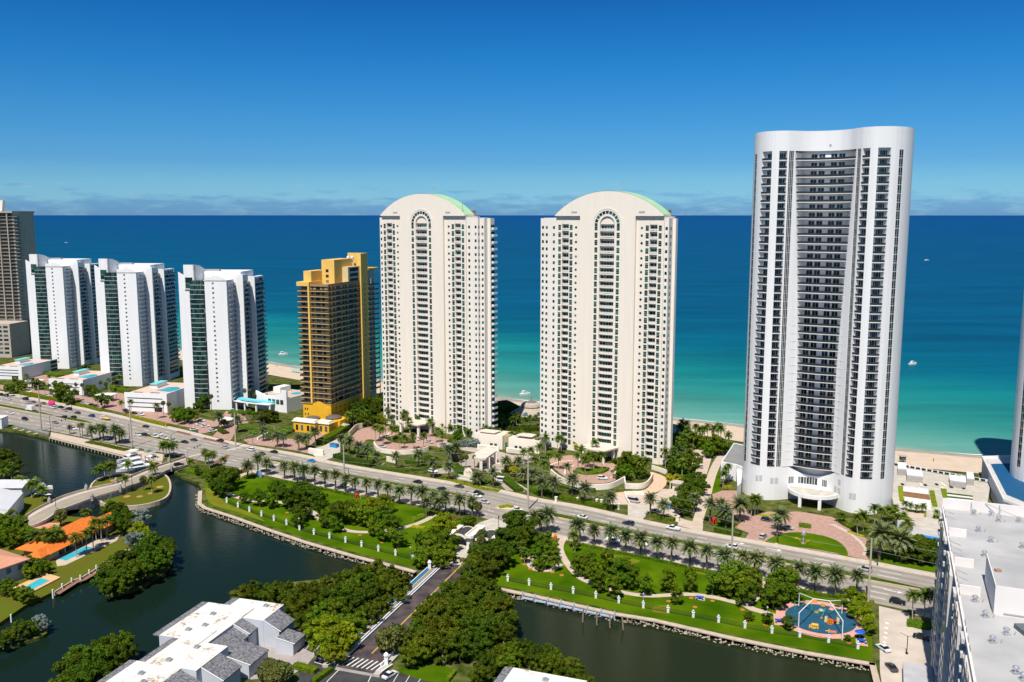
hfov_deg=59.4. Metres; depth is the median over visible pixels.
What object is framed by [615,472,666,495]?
driveway
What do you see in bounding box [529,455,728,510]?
power line
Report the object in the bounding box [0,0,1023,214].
sky
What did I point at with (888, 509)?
royal palm
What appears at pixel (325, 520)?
green tree
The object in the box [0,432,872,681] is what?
canal water
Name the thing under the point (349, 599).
mangrove
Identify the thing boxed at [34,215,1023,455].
ocean
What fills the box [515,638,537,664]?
mangrove
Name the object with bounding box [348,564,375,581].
mangrove
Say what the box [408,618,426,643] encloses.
mangrove
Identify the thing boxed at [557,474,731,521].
power line
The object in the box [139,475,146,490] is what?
fan palm
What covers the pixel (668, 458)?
royal palm
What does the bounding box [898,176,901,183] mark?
window
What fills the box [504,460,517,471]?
yellow tree
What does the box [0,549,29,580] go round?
salmon house
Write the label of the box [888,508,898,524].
royal palm
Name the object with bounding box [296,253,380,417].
yellow tower
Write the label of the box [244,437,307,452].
forecourt
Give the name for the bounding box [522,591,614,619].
dock
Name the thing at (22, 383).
green tree
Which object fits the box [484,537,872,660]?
lawn
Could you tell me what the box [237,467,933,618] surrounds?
sidewalk
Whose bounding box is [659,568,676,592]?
upright tree
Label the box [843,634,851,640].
dark tree
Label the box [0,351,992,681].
ground
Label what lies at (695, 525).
entry plaza
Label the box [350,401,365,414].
dark tree
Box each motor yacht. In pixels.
[116,461,150,471]
[117,449,138,459]
[117,457,141,466]
[142,451,156,462]
[519,390,530,395]
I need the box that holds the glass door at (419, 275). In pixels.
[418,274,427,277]
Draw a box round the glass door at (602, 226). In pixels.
[601,225,613,230]
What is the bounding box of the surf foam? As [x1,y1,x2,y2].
[273,362,988,455]
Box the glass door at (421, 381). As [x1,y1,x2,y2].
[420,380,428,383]
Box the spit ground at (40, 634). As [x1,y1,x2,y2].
[0,622,47,651]
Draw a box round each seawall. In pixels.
[49,437,161,463]
[90,474,131,486]
[100,474,171,509]
[195,491,416,576]
[501,588,874,670]
[869,663,879,681]
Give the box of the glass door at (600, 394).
[599,393,611,397]
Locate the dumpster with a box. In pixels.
[329,442,338,447]
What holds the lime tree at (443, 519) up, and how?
on the lawn at (250, 484)
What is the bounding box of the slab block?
[902,498,1023,681]
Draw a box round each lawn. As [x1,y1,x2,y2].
[0,493,149,625]
[205,475,461,568]
[205,487,263,520]
[398,665,450,681]
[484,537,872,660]
[602,553,639,563]
[652,605,669,612]
[706,465,733,511]
[715,521,742,536]
[765,532,847,555]
[869,551,936,572]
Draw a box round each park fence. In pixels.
[226,497,413,558]
[506,574,859,648]
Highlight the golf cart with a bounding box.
[496,476,504,481]
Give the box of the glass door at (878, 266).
[874,264,880,268]
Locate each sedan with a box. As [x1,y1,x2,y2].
[315,655,325,661]
[381,670,397,679]
[412,479,422,483]
[479,499,489,503]
[577,514,587,518]
[651,508,661,512]
[782,524,793,529]
[875,643,891,652]
[885,662,898,671]
[913,632,930,640]
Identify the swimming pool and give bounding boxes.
[23,578,49,588]
[59,546,91,560]
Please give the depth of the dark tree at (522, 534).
334.48 m
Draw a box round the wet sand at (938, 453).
[178,349,981,457]
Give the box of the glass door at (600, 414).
[599,412,610,416]
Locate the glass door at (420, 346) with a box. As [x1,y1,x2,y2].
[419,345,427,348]
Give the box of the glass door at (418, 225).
[417,224,426,228]
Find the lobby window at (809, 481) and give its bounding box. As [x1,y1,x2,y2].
[798,477,816,484]
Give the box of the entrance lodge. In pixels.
[292,414,348,433]
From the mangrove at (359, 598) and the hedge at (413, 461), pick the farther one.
the hedge at (413, 461)
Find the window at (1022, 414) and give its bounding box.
[1017,385,1023,466]
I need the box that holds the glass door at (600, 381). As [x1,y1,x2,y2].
[599,380,611,384]
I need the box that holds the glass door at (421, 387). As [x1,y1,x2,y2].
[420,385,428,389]
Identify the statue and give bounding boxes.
[800,531,805,543]
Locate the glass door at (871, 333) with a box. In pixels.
[870,332,876,336]
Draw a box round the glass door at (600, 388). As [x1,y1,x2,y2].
[599,387,611,391]
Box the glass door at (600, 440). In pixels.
[599,438,610,442]
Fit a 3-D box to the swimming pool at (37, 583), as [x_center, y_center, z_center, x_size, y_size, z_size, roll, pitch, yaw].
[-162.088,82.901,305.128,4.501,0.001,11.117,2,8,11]
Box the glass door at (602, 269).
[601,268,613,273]
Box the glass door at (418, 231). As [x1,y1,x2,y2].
[417,230,426,233]
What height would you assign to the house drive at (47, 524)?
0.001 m
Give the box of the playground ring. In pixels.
[776,600,865,638]
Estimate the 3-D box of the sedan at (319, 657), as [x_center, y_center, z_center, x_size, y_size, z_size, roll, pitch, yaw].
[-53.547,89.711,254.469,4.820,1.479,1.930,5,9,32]
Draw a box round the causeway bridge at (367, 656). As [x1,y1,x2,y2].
[322,560,471,677]
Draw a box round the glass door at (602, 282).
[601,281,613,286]
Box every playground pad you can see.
[773,614,783,625]
[856,637,867,645]
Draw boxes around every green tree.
[0,509,20,522]
[0,513,8,523]
[0,518,15,536]
[0,526,9,543]
[0,528,24,548]
[0,577,14,595]
[3,383,15,393]
[7,582,25,598]
[10,515,30,535]
[14,586,34,602]
[16,380,26,388]
[18,527,36,538]
[21,563,38,579]
[26,555,40,566]
[31,379,41,389]
[32,559,50,574]
[46,380,62,391]
[52,384,72,398]
[61,392,75,404]
[83,384,95,394]
[90,387,101,397]
[98,393,113,406]
[167,406,180,421]
[173,406,192,423]
[183,409,199,422]
[194,468,201,474]
[202,472,210,480]
[265,492,278,507]
[302,617,322,642]
[306,601,335,624]
[316,598,350,618]
[317,508,335,526]
[328,517,343,532]
[333,613,362,632]
[344,499,359,516]
[346,610,367,630]
[347,503,374,526]
[366,521,377,535]
[371,503,394,521]
[374,520,392,540]
[384,514,402,529]
[388,528,408,546]
[398,643,425,666]
[409,546,432,568]
[411,530,432,547]
[412,636,430,663]
[416,536,441,549]
[422,544,450,567]
[423,526,443,538]
[431,528,456,551]
[439,544,458,561]
[452,424,462,434]
[452,429,463,439]
[453,534,460,549]
[461,515,476,526]
[463,427,472,436]
[494,652,519,670]
[500,640,523,667]
[530,542,546,558]
[533,530,558,551]
[533,558,544,570]
[544,545,560,557]
[610,465,623,478]
[611,451,632,468]
[620,464,634,479]
[627,451,636,463]
[630,455,644,469]
[634,466,646,478]
[689,433,705,447]
[698,441,715,457]
[704,433,722,448]
[711,439,725,454]
[713,570,745,597]
[720,559,751,582]
[721,440,731,453]
[735,581,756,604]
[741,566,763,593]
[757,579,777,597]
[761,583,788,608]
[763,567,797,593]
[775,564,801,585]
[787,584,805,602]
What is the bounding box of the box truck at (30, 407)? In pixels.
[25,405,34,410]
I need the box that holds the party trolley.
[48,400,54,405]
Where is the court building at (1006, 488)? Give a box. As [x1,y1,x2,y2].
[981,455,1023,505]
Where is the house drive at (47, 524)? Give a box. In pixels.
[34,522,63,528]
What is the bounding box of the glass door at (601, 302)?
[600,301,612,306]
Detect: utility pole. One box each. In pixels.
[37,385,41,429]
[129,404,132,446]
[234,412,236,446]
[343,445,344,491]
[527,455,528,509]
[730,511,733,563]
[867,538,872,601]
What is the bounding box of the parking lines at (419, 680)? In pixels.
[305,622,888,681]
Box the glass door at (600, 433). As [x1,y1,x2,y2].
[599,432,610,436]
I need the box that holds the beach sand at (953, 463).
[178,351,981,473]
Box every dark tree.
[48,669,80,681]
[51,651,84,673]
[62,644,104,659]
[68,656,112,681]
[68,661,99,681]
[81,364,90,368]
[81,647,111,680]
[88,635,116,655]
[89,568,113,588]
[98,555,128,568]
[99,501,115,513]
[99,578,117,597]
[99,644,128,670]
[102,629,134,647]
[104,569,134,595]
[106,502,127,516]
[107,512,123,529]
[107,560,133,577]
[113,517,129,535]
[114,549,139,563]
[116,642,138,661]
[118,559,147,586]
[119,507,138,521]
[121,519,134,529]
[130,543,150,559]
[132,544,155,558]
[135,551,163,579]
[136,532,166,558]
[148,547,174,572]
[150,539,176,556]
[163,536,175,542]
[193,400,205,412]
[198,395,210,408]
[208,477,225,494]
[209,466,230,479]
[212,481,234,497]
[218,469,240,484]
[220,419,230,427]
[230,467,242,485]
[239,492,248,502]
[248,488,270,505]
[252,412,267,423]
[259,409,270,420]
[266,410,278,421]
[266,480,285,497]
[276,487,299,509]
[288,501,312,517]
[290,513,306,525]
[291,480,309,503]
[299,483,328,504]
[311,500,328,512]
[328,500,353,521]
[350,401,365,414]
[354,411,368,424]
[361,396,376,409]
[366,415,380,424]
[368,403,382,416]
[372,395,382,411]
[485,539,507,551]
[488,527,519,548]
[490,544,516,567]
[502,510,513,528]
[503,509,541,527]
[511,528,529,551]
[514,525,537,545]
[665,461,680,474]
[669,494,684,510]
[671,498,692,515]
[674,483,699,498]
[677,454,698,470]
[682,473,703,488]
[689,486,704,503]
[692,452,702,466]
[693,478,710,495]
[695,472,706,478]
[743,611,754,619]
[761,613,772,623]
[779,614,796,629]
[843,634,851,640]
[892,536,916,555]
[894,546,911,561]
[906,541,933,564]
[909,533,926,547]
[914,534,936,559]
[922,537,938,559]
[925,542,938,565]
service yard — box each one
[611,489,679,520]
[628,504,647,518]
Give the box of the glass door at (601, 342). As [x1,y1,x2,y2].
[600,341,612,346]
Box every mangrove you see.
[0,449,19,461]
[0,452,5,459]
[0,459,12,478]
[0,634,11,648]
[1,627,19,644]
[5,456,23,474]
[11,618,32,637]
[22,620,37,635]
[229,588,251,598]
[238,579,261,599]
[252,581,271,600]
[261,580,282,602]
[275,579,293,598]
[280,588,304,611]
[284,594,314,613]
[292,607,312,629]
[294,582,316,599]
[296,592,323,609]
[304,579,329,597]
[313,587,336,610]
[319,572,342,592]
[330,584,352,604]
[334,568,361,586]
[336,593,359,618]
[342,580,365,596]
[347,589,372,617]
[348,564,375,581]
[353,571,383,591]
[358,558,386,577]
[359,602,383,625]
[361,582,383,605]
[371,574,394,595]
[372,594,392,613]
[376,564,395,580]
[383,581,408,600]
[393,568,409,588]
[396,628,418,653]
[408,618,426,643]
[410,603,434,624]
[414,625,437,654]
[422,597,454,616]
[422,616,452,636]
[426,591,445,607]
[429,604,458,621]
[429,633,457,662]
[432,615,471,635]
[434,592,467,608]
[438,580,458,597]
[444,596,474,619]
[448,629,474,660]
[452,574,472,591]
[452,582,480,603]
[453,614,477,641]
[456,563,481,577]
[459,552,484,569]
[460,601,489,620]
[460,630,492,661]
[464,575,489,596]
[466,591,492,607]
[466,660,491,681]
[467,543,497,558]
[468,618,498,645]
[471,559,494,576]
[474,578,497,596]
[474,610,509,641]
[478,548,504,575]
[479,595,508,618]
[479,653,497,678]
[487,645,508,672]
[488,546,507,566]
[488,585,506,603]
[491,622,518,647]
[495,596,517,615]
[496,610,519,634]
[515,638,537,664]
[524,642,547,666]
[530,654,554,672]
[538,642,559,657]
[547,647,563,674]
[554,655,580,675]
[556,666,575,678]
[569,664,589,678]
[579,675,594,681]
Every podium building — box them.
[0,357,57,379]
[49,368,118,394]
[124,380,184,411]
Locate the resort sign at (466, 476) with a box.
[452,468,475,482]
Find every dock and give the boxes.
[52,547,132,598]
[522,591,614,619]
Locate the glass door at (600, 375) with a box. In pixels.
[599,374,611,377]
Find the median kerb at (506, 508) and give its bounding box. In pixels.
[0,406,918,588]
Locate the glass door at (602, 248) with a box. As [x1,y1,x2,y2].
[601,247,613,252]
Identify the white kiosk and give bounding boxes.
[0,415,8,428]
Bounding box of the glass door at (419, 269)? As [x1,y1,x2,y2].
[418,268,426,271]
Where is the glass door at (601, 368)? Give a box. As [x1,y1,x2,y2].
[599,367,611,371]
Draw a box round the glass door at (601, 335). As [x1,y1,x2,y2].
[600,334,612,340]
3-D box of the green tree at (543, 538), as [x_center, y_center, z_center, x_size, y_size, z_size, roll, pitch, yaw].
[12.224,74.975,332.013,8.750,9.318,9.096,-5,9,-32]
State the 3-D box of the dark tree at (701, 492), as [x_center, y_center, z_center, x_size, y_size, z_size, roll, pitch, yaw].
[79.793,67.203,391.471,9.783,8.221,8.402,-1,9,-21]
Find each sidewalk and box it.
[0,391,934,576]
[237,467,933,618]
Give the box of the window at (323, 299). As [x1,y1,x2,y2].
[305,284,359,402]
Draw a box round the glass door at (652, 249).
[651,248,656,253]
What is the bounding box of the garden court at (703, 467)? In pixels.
[692,448,711,474]
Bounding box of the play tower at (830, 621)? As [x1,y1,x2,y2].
[824,616,841,624]
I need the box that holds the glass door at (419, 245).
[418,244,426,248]
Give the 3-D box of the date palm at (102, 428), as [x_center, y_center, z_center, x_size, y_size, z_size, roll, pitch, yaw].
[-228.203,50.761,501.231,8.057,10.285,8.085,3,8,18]
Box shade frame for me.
[798,593,842,639]
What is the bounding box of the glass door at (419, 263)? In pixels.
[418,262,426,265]
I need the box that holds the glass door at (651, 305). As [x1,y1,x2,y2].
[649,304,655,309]
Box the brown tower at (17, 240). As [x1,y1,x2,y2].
[0,200,36,357]
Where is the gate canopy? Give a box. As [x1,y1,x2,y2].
[474,446,502,470]
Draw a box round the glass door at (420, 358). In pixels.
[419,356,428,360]
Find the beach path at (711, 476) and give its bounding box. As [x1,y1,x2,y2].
[693,452,726,522]
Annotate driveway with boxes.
[198,411,248,439]
[351,425,447,449]
[434,453,524,491]
[549,455,617,483]
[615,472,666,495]
[712,490,868,559]
[735,512,866,540]
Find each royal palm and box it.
[0,467,9,478]
[6,463,15,478]
[10,377,19,389]
[16,385,23,398]
[24,480,37,497]
[25,528,43,542]
[28,378,36,387]
[29,476,43,495]
[34,484,48,501]
[38,528,58,543]
[49,526,65,541]
[66,532,83,557]
[79,509,91,516]
[79,527,92,553]
[87,516,99,539]
[87,524,99,548]
[90,466,100,479]
[92,394,100,403]
[95,464,104,479]
[95,515,108,541]
[103,514,114,537]
[104,461,117,477]
[104,462,114,478]
[117,399,124,412]
[120,474,128,486]
[122,458,133,473]
[127,399,133,413]
[146,460,158,472]
[146,475,155,493]
[152,402,160,418]
[157,441,167,457]
[163,442,175,457]
[170,440,179,456]
[186,458,194,465]
[199,448,208,463]
[202,451,212,468]
[207,450,217,466]
[218,455,226,467]
[344,411,352,420]
[349,409,357,416]
[363,409,370,423]
[371,423,379,440]
[378,425,387,444]
[386,415,395,423]
[387,424,395,433]
[399,414,407,431]
[399,433,409,449]
[405,417,412,433]
[406,423,413,439]
[409,432,415,448]
[419,431,428,446]
[425,418,434,437]
[436,428,447,447]
[510,416,516,422]
[516,541,526,558]
[519,547,529,563]
[520,447,527,462]
[521,416,529,428]
[525,446,535,454]
[527,551,535,567]
[530,456,539,472]
[533,442,544,457]
[538,458,549,473]
[540,553,550,565]
[541,433,549,451]
[543,450,552,468]
[549,555,560,570]
[553,453,562,467]
[554,434,562,449]
[562,462,572,477]
[567,528,578,547]
[571,537,580,546]
[572,451,581,459]
[575,444,586,464]
[579,454,590,464]
[583,450,595,467]
[589,453,596,466]
[590,437,599,454]
[596,450,607,460]
[634,455,643,477]
[642,456,651,477]
[660,446,670,466]
[663,454,674,473]
[668,445,678,455]
[672,436,680,453]
[673,431,682,446]
[674,423,684,431]
[674,453,683,462]
[676,457,689,468]
[678,441,687,449]
[680,425,690,432]
[681,434,690,447]
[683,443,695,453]
[684,420,692,427]
[684,428,694,435]
[684,448,694,456]
[687,431,698,442]
[694,425,703,434]
[700,424,709,436]
[703,423,711,439]
[710,423,718,432]
[716,424,726,433]
[718,468,729,487]
[721,464,730,483]
[724,430,733,442]
[726,463,732,483]
[746,493,759,514]
[752,495,761,515]
[755,493,763,513]
[834,510,840,521]
[839,511,846,519]
[850,512,861,532]
[855,509,871,530]
[867,503,879,522]
[876,505,886,522]
[884,504,895,520]
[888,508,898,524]
[891,504,900,518]
[892,512,903,521]
[900,511,908,518]
[900,516,914,530]
[903,588,920,618]
[907,501,914,508]
[917,587,933,618]
[918,503,927,509]
[928,586,935,616]
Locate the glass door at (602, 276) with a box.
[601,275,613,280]
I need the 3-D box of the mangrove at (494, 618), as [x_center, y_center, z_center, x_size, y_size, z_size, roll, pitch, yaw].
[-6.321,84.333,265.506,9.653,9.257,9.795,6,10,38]
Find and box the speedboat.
[35,493,52,497]
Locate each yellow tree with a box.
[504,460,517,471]
[509,466,518,476]
[665,474,678,485]
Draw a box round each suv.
[173,462,183,466]
[473,490,484,494]
[597,475,607,479]
[622,520,634,525]
[724,543,737,548]
[759,533,766,538]
[761,516,772,521]
[857,565,872,571]
[889,596,905,605]
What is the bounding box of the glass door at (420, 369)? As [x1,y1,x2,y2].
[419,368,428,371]
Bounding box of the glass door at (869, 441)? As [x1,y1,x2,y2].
[864,440,870,444]
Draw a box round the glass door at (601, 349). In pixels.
[600,347,612,353]
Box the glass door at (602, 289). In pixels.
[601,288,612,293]
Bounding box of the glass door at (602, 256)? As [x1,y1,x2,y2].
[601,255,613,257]
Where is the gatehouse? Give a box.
[451,525,502,548]
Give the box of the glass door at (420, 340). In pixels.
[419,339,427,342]
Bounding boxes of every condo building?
[97,598,304,681]
[494,666,586,681]
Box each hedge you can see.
[8,388,103,411]
[43,371,64,377]
[85,440,129,450]
[106,384,130,393]
[125,413,168,426]
[183,467,208,474]
[211,426,228,433]
[228,410,256,414]
[238,424,259,429]
[249,428,294,435]
[265,427,289,437]
[268,477,390,503]
[292,661,318,674]
[311,666,333,681]
[316,419,354,444]
[333,452,374,466]
[347,448,385,460]
[375,464,441,471]
[385,435,415,443]
[405,455,437,463]
[407,511,435,521]
[411,524,424,528]
[443,477,500,491]
[445,668,456,681]
[447,438,457,442]
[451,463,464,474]
[469,478,491,484]
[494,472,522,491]
[495,400,518,414]
[495,422,539,431]
[498,504,513,507]
[518,479,551,495]
[547,492,583,500]
[556,483,595,491]
[559,494,613,509]
[573,466,608,474]
[580,542,720,575]
[647,512,675,521]
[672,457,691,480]
[714,526,741,536]
[716,516,730,523]
[722,484,731,488]
[799,522,810,528]
[801,588,841,598]
[836,519,871,534]
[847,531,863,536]
[907,618,929,629]
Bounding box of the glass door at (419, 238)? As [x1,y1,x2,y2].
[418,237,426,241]
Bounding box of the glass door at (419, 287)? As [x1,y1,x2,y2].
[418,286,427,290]
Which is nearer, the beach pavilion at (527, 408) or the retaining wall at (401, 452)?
the retaining wall at (401, 452)
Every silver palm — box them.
[450,453,457,459]
[457,439,465,446]
[466,439,471,446]
[471,438,479,446]
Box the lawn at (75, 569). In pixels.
[0,493,149,625]
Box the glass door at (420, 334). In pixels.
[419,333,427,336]
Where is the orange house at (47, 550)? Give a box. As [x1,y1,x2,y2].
[15,512,115,561]
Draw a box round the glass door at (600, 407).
[599,406,611,410]
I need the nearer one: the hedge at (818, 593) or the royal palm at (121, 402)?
the hedge at (818, 593)
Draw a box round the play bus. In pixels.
[809,623,818,628]
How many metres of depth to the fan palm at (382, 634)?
254.19 m
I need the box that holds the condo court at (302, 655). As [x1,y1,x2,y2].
[250,646,315,678]
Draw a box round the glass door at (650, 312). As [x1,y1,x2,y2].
[649,311,655,316]
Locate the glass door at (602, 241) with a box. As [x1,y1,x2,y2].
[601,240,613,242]
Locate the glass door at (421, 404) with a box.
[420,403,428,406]
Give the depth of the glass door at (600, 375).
465.06 m
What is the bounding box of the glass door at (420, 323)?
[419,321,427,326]
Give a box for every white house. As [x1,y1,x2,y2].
[0,479,35,496]
[0,488,23,515]
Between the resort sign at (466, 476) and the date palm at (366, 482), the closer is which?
the date palm at (366, 482)
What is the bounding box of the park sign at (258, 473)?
[256,470,261,477]
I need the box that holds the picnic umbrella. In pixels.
[855,629,864,633]
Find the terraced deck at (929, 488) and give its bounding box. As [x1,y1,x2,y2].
[892,462,989,536]
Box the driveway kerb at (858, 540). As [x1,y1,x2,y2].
[830,524,866,554]
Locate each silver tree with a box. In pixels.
[30,613,46,625]
[37,618,51,630]
[120,531,138,544]
[130,518,143,528]
[131,508,151,520]
[132,532,145,542]
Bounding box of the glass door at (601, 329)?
[600,328,612,333]
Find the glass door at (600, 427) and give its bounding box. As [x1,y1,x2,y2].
[599,425,610,429]
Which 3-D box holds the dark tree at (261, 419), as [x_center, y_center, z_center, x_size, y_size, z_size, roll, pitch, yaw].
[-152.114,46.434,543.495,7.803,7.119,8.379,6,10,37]
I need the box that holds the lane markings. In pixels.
[0,395,936,598]
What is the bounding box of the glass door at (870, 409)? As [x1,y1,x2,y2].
[866,407,872,411]
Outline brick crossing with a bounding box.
[203,437,228,443]
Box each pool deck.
[13,573,60,592]
[55,534,120,565]
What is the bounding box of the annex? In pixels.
[721,443,742,496]
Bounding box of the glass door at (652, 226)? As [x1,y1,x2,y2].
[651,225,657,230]
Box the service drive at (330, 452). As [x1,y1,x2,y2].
[313,439,339,459]
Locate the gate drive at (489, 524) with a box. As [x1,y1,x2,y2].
[450,518,507,564]
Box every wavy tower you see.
[742,126,914,513]
[1010,296,1023,481]
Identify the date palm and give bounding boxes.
[79,422,84,437]
[84,423,97,440]
[94,423,103,438]
[98,422,109,440]
[106,422,120,443]
[116,427,127,443]
[213,411,224,427]
[230,414,243,432]
[239,459,255,478]
[250,451,265,470]
[258,424,268,440]
[260,456,273,475]
[270,430,281,446]
[277,459,289,478]
[279,433,288,447]
[287,460,300,480]
[293,432,303,450]
[295,462,310,479]
[302,432,311,448]
[308,424,320,445]
[308,465,320,484]
[319,469,329,487]
[327,468,340,489]
[336,432,345,452]
[339,472,351,491]
[342,433,355,455]
[349,475,359,493]
[352,440,362,457]
[359,476,372,495]
[360,443,373,460]
[370,450,381,464]
[371,478,383,496]
[381,480,394,494]
[389,450,400,467]
[391,483,405,503]
[405,483,416,505]
[411,448,425,466]
[413,482,429,507]
[420,495,431,517]
[426,456,437,477]
[426,488,439,510]
[430,494,445,511]
[440,489,452,511]
[441,460,456,479]
[443,444,456,460]
[450,440,461,461]
[451,490,468,515]
[465,494,477,515]
[470,469,484,484]
[486,465,497,486]
[500,455,511,473]
[512,456,524,467]
[517,464,529,482]
[525,465,539,484]
[527,509,542,534]
[532,508,550,531]
[534,473,547,496]
[539,504,558,529]
[544,475,563,498]
[563,471,581,494]
[567,515,584,533]
[571,519,586,542]
[577,479,592,499]
[585,521,600,544]
[601,520,620,548]
[602,488,617,509]
[617,527,633,551]
[629,528,650,554]
[643,490,657,517]
[646,533,666,557]
[655,497,670,515]
[665,535,679,560]
[680,536,700,565]
[688,491,701,512]
[699,542,714,569]
[701,496,718,523]
[712,544,734,569]
[713,502,735,527]
[715,496,730,520]
[731,493,750,521]
[734,548,751,568]
[745,549,764,566]
[757,548,767,572]
[764,553,786,576]
[769,503,792,530]
[770,514,783,537]
[791,559,809,586]
[802,560,825,591]
[822,562,847,593]
[849,567,866,589]
[865,518,896,559]
[885,523,917,561]
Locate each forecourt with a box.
[0,385,212,431]
[32,375,56,384]
[107,392,124,403]
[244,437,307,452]
[310,433,325,444]
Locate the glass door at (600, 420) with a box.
[599,419,610,423]
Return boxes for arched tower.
[380,193,497,437]
[540,182,677,464]
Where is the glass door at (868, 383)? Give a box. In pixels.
[867,382,873,386]
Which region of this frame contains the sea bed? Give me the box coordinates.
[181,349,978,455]
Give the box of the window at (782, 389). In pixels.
[744,154,886,478]
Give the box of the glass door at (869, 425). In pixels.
[865,423,871,427]
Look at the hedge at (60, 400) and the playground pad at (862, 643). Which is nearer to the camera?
the playground pad at (862, 643)
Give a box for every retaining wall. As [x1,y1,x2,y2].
[257,432,268,439]
[308,448,323,454]
[348,423,362,434]
[373,442,428,454]
[386,456,394,462]
[550,469,625,489]
[624,473,652,488]
[624,491,643,504]
[651,465,666,474]
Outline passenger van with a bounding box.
[627,496,639,502]
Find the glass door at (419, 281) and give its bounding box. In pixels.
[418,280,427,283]
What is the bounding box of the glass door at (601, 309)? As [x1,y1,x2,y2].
[600,308,612,313]
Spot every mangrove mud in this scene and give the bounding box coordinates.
[0,462,18,478]
[99,552,172,596]
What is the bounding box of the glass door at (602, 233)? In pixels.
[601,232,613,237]
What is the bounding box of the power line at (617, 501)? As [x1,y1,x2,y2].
[530,474,730,530]
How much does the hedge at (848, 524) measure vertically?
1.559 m
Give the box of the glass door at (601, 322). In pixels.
[600,321,612,326]
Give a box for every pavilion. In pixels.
[25,379,45,386]
[96,393,117,401]
[220,417,232,426]
[474,429,547,454]
[510,397,539,420]
[669,480,683,488]
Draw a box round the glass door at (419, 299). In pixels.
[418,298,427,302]
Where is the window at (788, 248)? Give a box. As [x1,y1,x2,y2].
[785,244,789,251]
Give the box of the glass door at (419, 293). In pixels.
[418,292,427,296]
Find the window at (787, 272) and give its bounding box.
[784,269,788,276]
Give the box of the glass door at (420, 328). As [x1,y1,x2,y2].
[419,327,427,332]
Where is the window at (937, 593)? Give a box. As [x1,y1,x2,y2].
[932,505,966,681]
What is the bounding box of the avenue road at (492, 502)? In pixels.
[0,393,936,613]
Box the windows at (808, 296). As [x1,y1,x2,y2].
[756,154,857,475]
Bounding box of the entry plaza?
[678,518,702,530]
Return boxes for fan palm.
[53,508,67,525]
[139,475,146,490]
[208,394,212,414]
[246,409,251,420]
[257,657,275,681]
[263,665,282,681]
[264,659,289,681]
[279,662,293,681]
[375,625,398,653]
[386,623,404,648]
[397,625,411,646]
[458,454,463,466]
[469,541,477,549]
[473,502,482,517]
[476,529,487,536]
[476,535,485,543]
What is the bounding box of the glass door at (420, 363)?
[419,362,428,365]
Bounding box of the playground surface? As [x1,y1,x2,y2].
[785,604,856,633]
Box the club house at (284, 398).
[233,384,303,412]
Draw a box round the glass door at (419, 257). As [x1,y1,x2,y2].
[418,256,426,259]
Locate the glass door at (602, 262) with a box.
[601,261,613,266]
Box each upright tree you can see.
[570,552,583,576]
[579,553,592,577]
[584,548,597,561]
[585,561,601,586]
[592,570,607,592]
[598,548,615,573]
[605,573,622,598]
[609,557,631,587]
[621,556,634,570]
[625,567,639,588]
[637,573,655,595]
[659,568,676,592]
[670,584,682,604]
[681,566,697,591]
[704,570,723,594]
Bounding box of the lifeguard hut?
[899,455,906,461]
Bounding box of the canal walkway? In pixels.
[50,432,163,460]
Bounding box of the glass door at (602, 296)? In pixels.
[600,295,612,300]
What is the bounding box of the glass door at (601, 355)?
[600,354,611,358]
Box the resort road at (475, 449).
[437,440,533,461]
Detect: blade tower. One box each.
[25,254,99,368]
[94,259,180,385]
[178,265,268,409]
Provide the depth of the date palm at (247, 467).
428.07 m
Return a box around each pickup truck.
[604,537,619,543]
[666,524,680,530]
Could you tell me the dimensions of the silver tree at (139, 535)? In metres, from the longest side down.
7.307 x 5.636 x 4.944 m
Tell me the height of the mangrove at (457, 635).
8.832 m
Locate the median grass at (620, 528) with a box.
[0,404,924,588]
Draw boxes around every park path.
[226,492,436,532]
[526,555,563,571]
[557,539,765,604]
[741,603,774,616]
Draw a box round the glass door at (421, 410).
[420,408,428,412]
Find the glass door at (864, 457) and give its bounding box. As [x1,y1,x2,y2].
[863,456,869,460]
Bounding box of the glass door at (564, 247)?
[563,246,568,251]
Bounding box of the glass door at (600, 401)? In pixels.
[599,399,611,404]
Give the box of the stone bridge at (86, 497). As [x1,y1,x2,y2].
[25,456,187,527]
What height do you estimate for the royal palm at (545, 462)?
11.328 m
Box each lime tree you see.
[126,521,149,531]
[141,529,155,540]
[302,613,338,640]
[308,632,339,656]
[315,623,354,648]
[319,642,348,664]
[337,621,360,650]
[364,496,376,509]
[371,500,387,511]
[375,413,384,423]
[376,494,394,512]
[380,418,388,424]
[431,512,458,529]
[443,522,458,532]
[835,586,865,606]
[846,598,865,618]
[848,591,873,606]
[853,606,874,623]
[858,618,876,634]
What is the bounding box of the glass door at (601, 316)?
[600,314,612,320]
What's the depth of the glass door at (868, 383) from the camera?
372.50 m
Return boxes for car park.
[295,629,430,681]
[879,606,931,681]
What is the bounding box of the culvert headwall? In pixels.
[12,423,49,435]
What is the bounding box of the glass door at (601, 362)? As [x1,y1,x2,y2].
[600,361,611,364]

